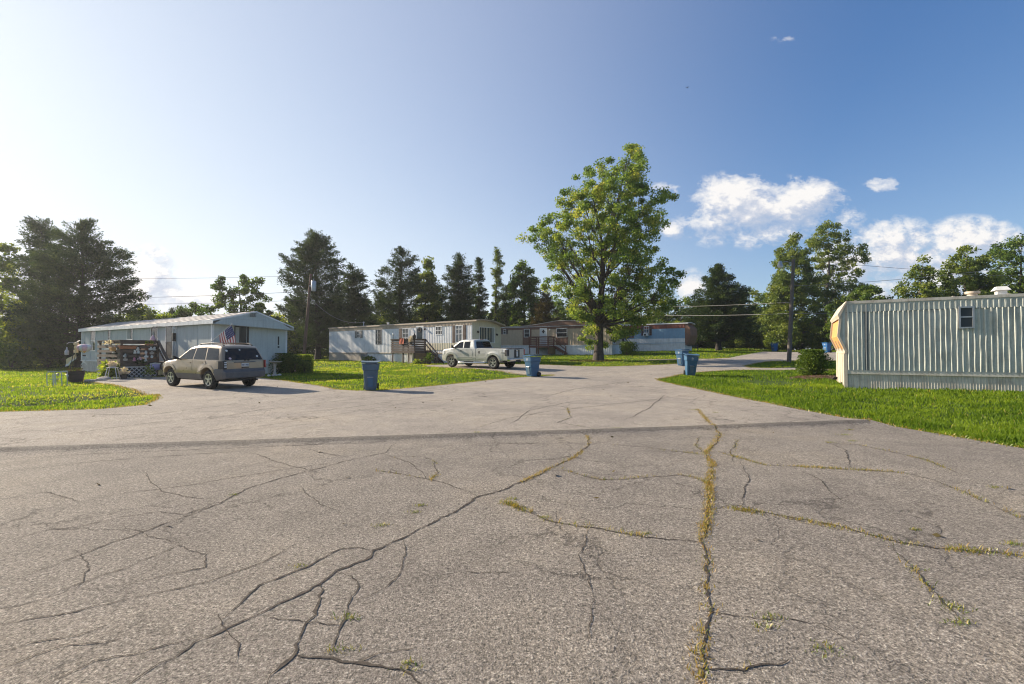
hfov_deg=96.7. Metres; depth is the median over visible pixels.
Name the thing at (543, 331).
door
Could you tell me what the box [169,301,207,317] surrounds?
leafy tree
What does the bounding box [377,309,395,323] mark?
understory tree
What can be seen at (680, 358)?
wheeled bin
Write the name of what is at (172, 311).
cedar tree
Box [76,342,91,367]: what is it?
balloon spinner
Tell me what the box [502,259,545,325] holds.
leafy tree
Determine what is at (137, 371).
porch
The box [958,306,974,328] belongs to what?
window
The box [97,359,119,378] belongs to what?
hosta plant
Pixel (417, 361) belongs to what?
hosta plant
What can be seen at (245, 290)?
leafy tree
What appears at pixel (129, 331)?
window
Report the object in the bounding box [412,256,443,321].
cedar tree
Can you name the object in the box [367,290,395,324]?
cedar tree
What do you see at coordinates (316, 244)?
cedar tree
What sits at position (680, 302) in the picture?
woodland tree
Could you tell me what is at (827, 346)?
wheeled bin
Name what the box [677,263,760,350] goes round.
cedar tree
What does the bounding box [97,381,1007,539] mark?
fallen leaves
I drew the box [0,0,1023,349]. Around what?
sky
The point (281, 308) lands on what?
cedar tree
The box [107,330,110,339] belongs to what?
window
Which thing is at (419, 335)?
door
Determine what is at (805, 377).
mulch
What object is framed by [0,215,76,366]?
cedar tree
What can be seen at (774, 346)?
wheeled bin
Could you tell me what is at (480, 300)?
cedar tree
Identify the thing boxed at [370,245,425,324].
cedar tree
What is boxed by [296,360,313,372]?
bush
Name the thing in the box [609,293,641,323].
woodland tree
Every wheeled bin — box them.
[361,360,380,389]
[523,355,541,376]
[674,349,689,365]
[683,353,699,375]
[771,343,778,351]
[822,342,831,352]
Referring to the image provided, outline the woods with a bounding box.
[96,305,834,351]
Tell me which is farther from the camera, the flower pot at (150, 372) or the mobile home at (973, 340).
the flower pot at (150, 372)
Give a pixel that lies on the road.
(158, 554)
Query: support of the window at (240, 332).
in the mobile home at (263, 334)
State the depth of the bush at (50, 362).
39.58 m
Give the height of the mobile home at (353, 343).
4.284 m
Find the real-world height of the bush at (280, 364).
1.326 m
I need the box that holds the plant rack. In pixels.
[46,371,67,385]
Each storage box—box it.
[117,348,140,358]
[140,344,158,361]
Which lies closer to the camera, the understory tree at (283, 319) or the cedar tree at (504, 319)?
the understory tree at (283, 319)
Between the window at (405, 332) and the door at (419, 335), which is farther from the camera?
the window at (405, 332)
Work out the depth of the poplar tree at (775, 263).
70.05 m
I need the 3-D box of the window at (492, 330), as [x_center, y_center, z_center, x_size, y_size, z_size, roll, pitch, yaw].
[-2.023,-0.571,37.153,0.031,1.306,1.946,-1,-1,37]
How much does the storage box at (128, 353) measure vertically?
0.850 m
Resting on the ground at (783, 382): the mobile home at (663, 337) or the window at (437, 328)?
the mobile home at (663, 337)
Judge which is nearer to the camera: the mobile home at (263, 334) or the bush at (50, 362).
the mobile home at (263, 334)
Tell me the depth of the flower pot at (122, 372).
23.59 m
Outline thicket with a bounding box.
[526,313,834,350]
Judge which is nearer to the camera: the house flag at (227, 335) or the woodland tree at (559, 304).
the house flag at (227, 335)
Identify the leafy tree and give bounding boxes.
[0,242,24,349]
[120,304,171,320]
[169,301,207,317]
[195,274,280,320]
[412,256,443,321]
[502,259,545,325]
[820,284,893,347]
[890,254,948,298]
[937,245,1008,296]
[983,233,1023,293]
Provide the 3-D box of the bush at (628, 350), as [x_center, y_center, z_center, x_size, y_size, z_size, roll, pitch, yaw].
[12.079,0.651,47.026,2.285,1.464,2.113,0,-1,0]
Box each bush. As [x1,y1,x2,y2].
[0,342,38,369]
[21,341,67,367]
[268,353,291,373]
[281,354,302,372]
[293,354,313,371]
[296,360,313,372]
[619,341,638,354]
[795,349,833,374]
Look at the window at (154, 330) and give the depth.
28.16 m
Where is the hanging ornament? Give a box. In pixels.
[73,342,78,352]
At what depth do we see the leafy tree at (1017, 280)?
52.27 m
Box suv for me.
[163,343,265,388]
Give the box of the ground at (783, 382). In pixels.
[0,350,1023,446]
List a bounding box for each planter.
[65,368,84,382]
[117,345,136,348]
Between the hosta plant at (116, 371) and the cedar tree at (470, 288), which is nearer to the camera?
the hosta plant at (116, 371)
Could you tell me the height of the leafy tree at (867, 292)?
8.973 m
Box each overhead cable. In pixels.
[3,275,307,278]
[15,291,307,298]
[117,300,295,304]
[652,313,788,315]
[680,302,789,306]
[793,313,823,313]
[799,266,1020,285]
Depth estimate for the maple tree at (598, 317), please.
36.26 m
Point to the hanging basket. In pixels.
(141, 363)
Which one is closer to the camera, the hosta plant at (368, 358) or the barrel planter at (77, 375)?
the barrel planter at (77, 375)
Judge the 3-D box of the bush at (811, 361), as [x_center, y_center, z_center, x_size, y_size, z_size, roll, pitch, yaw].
[15.019,1.023,22.631,1.748,1.377,1.508,0,-1,0]
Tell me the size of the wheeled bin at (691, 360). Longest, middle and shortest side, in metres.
1.147 x 0.882 x 0.700 m
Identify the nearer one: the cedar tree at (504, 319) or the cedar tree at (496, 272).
the cedar tree at (496, 272)
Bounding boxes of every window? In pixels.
[90,331,95,350]
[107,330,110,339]
[126,329,132,339]
[150,327,157,343]
[234,325,248,344]
[376,329,381,344]
[402,328,408,338]
[435,326,441,334]
[455,325,462,342]
[479,326,494,342]
[524,329,529,336]
[556,328,566,336]
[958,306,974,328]
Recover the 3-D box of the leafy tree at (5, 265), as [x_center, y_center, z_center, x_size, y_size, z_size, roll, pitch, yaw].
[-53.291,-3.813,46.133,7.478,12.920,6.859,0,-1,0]
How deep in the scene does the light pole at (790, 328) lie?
33.97 m
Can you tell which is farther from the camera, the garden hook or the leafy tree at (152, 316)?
the leafy tree at (152, 316)
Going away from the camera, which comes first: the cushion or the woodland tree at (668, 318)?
the cushion
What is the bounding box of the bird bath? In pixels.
[267,361,281,375]
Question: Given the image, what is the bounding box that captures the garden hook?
[67,341,83,370]
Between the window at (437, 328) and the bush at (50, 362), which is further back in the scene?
the bush at (50, 362)
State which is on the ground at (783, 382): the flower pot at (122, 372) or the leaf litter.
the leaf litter
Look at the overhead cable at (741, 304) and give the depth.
39.14 m
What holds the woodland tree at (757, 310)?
on the ground at (783, 382)
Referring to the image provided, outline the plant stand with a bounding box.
[105,367,120,378]
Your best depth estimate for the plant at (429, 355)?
35.37 m
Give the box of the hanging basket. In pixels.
[135,358,147,365]
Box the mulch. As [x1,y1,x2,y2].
[787,375,833,379]
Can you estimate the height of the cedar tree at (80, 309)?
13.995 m
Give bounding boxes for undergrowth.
[7,323,502,367]
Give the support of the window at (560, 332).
in the mobile home at (566, 333)
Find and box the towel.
[399,338,403,343]
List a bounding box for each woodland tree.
[544,299,579,320]
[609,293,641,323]
[628,292,681,323]
[653,296,714,347]
[744,287,766,348]
[750,291,772,348]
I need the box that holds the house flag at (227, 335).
[211,324,235,342]
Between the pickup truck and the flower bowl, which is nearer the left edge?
the flower bowl
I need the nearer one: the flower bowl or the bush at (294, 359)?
the flower bowl
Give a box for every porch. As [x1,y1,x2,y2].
[97,340,169,377]
[390,339,443,363]
[528,336,567,354]
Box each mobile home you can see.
[78,311,293,374]
[328,319,505,363]
[501,320,623,354]
[622,322,698,350]
[830,286,1023,391]
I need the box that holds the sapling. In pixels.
[0,286,31,360]
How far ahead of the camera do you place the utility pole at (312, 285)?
45.95 m
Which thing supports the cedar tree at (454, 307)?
on the ground at (783, 382)
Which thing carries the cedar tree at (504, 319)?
on the ground at (783, 382)
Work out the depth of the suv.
17.96 m
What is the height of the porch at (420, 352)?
2.229 m
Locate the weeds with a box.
[0,357,1023,683]
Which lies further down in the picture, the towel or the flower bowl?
the flower bowl
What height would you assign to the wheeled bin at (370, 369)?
1.147 m
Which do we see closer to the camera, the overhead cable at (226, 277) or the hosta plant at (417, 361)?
the hosta plant at (417, 361)
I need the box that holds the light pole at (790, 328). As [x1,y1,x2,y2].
[777,259,794,361]
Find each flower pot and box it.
[118,367,130,378]
[142,364,156,378]
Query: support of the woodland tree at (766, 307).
on the ground at (783, 382)
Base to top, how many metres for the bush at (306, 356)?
1.220 m
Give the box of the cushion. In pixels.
[150,363,160,369]
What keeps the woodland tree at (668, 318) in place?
on the ground at (783, 382)
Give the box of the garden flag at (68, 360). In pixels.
[65,353,75,368]
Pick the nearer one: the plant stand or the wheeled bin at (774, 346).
the plant stand
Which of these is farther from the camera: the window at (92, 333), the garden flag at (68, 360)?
the window at (92, 333)
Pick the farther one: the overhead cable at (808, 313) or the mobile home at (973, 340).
the overhead cable at (808, 313)
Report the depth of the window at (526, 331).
52.94 m
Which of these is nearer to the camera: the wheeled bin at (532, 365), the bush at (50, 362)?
the wheeled bin at (532, 365)
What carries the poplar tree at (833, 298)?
on the ground at (783, 382)
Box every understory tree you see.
[271,312,299,352]
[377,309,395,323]
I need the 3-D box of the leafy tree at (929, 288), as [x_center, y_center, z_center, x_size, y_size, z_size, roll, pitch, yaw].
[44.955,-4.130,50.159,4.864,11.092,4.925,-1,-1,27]
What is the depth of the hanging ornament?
23.37 m
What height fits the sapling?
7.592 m
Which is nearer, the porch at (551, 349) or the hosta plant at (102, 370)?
the hosta plant at (102, 370)
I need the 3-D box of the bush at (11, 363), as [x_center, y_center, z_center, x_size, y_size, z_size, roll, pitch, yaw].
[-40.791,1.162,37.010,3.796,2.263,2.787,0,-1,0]
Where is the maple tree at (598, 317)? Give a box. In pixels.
[515,142,686,360]
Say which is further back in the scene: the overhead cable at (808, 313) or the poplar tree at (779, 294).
the poplar tree at (779, 294)
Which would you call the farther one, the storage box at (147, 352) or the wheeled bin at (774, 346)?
the wheeled bin at (774, 346)
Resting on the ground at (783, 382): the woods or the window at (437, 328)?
the woods
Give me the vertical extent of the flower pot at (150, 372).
0.766 m
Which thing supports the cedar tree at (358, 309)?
on the ground at (783, 382)
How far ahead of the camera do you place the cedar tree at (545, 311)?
56.68 m
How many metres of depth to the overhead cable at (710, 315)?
42.32 m
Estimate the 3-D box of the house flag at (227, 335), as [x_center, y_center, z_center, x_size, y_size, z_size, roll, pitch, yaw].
[-15.155,-0.053,23.967,1.936,1.800,0.154,0,-1,21]
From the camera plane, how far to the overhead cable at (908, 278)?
32.23 m
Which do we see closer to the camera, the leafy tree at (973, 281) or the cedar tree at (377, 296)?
the leafy tree at (973, 281)
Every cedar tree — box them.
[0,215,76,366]
[0,217,151,367]
[168,307,175,316]
[275,297,311,352]
[276,228,350,359]
[327,262,377,349]
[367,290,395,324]
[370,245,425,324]
[424,285,448,317]
[438,252,479,321]
[452,284,486,320]
[467,257,490,319]
[488,282,517,325]
[490,247,505,322]
[530,292,560,324]
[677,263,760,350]
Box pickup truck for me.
[442,339,524,368]
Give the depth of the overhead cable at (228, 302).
46.75 m
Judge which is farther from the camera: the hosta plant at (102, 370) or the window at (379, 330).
the window at (379, 330)
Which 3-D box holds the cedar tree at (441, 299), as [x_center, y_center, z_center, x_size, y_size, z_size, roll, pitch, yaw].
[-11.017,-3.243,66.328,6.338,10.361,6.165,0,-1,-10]
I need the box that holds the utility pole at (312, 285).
[302,274,315,356]
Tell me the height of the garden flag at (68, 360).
1.460 m
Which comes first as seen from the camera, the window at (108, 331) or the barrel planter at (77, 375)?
the barrel planter at (77, 375)
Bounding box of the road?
[0,352,1023,683]
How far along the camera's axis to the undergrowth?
59.70 m
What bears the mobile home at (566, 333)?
on the ground at (783, 382)
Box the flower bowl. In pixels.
[105,361,117,366]
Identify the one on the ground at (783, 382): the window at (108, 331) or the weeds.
the weeds
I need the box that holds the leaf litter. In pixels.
[570,359,621,361]
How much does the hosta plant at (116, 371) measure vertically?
0.716 m
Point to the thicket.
(755, 341)
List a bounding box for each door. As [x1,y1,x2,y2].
[165,326,173,357]
[416,326,423,345]
[540,328,546,345]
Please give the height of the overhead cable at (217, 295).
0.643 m
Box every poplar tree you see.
[759,232,829,349]
[762,247,786,349]
[803,220,871,345]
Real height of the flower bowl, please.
0.354 m
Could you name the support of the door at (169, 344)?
in the mobile home at (263, 334)
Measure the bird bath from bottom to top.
0.800 m
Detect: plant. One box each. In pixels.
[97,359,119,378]
[110,365,128,377]
[361,356,375,360]
[412,358,422,363]
[423,353,433,363]
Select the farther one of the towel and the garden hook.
the towel

